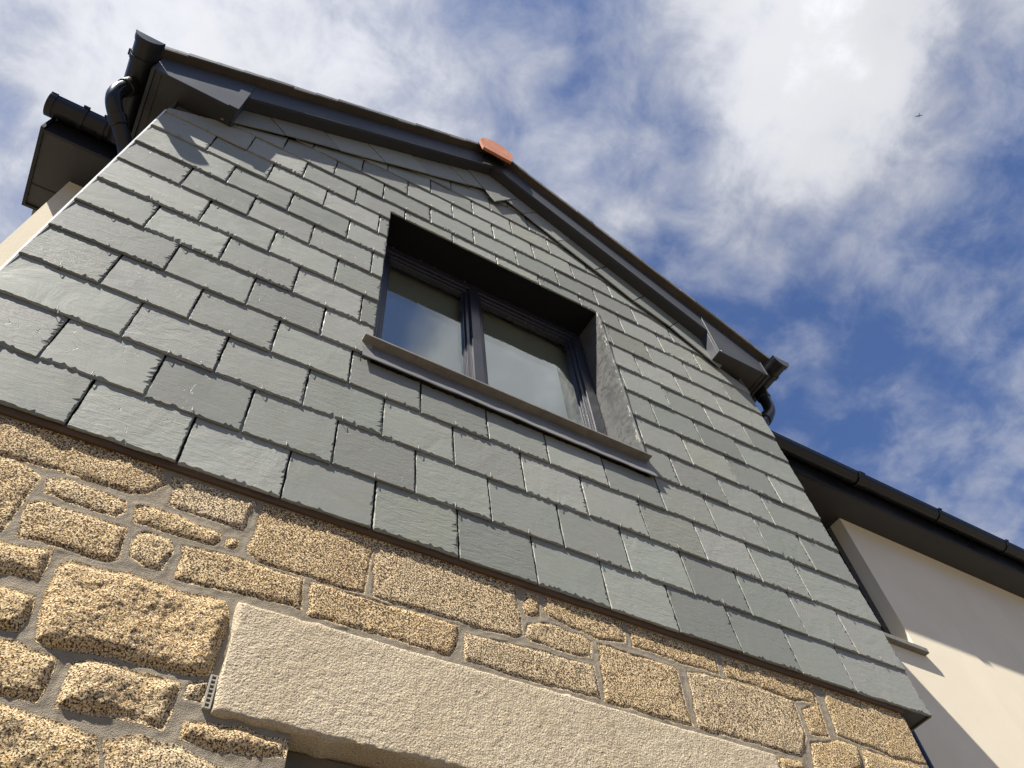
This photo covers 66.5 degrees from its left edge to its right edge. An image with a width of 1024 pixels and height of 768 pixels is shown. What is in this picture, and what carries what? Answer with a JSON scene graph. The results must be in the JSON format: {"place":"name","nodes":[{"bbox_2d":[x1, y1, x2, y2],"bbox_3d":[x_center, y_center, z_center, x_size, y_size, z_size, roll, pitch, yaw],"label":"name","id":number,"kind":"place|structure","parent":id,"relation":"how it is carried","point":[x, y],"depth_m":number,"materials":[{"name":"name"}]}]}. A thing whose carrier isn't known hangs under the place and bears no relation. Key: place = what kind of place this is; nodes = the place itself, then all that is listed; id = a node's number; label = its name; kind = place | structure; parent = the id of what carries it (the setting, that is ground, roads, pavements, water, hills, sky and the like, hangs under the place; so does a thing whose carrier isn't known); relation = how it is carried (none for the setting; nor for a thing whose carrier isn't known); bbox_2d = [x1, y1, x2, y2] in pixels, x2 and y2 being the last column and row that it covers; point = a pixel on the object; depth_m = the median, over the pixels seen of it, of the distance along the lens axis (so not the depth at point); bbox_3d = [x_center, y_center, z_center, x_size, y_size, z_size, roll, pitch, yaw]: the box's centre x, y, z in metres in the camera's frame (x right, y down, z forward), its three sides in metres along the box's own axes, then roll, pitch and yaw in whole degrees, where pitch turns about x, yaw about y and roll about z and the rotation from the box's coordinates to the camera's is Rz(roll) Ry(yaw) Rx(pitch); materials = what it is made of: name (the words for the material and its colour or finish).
{"place":"outdoors","nodes":[
{"label":"outdoors","id":0,"kind":"place"},
{"bbox_2d":[0,29,1023,767],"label":"house","id":1,"kind":"structure","parent":0,"point":[336,433],"depth_m":2.58,"materials":[{"name":"stone"}]},
{"bbox_2d":[284,751,360,767],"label":"window","id":2,"kind":"structure","parent":1,"relation":"in","point":[293,760],"depth_m":1.64,"materials":[{"name":"grey glass"}]},
{"bbox_2d":[362,213,657,477],"bbox_3d":[-0.084,-0.161,3.621,1.315,1.403,0.298,23,-61,-20],"label":"window","id":3,"kind":"structure","parent":1,"relation":"in","point":[453,321],"depth_m":3.92,"materials":[{"name":"glass"}]},
{"bbox_2d":[822,523,928,655],"bbox_3d":[1.858,1.111,4.915,1.198,1.138,0.191,23,-61,-20],"label":"window","id":4,"kind":"structure","parent":1,"relation":"in","point":[894,640],"depth_m":4.96,"materials":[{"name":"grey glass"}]},
{"bbox_2d":[0,0,1023,548],"label":"sky","id":5,"kind":"structure","parent":0,"point":[773,161],"materials":[{"name":"blue"}]}
]}

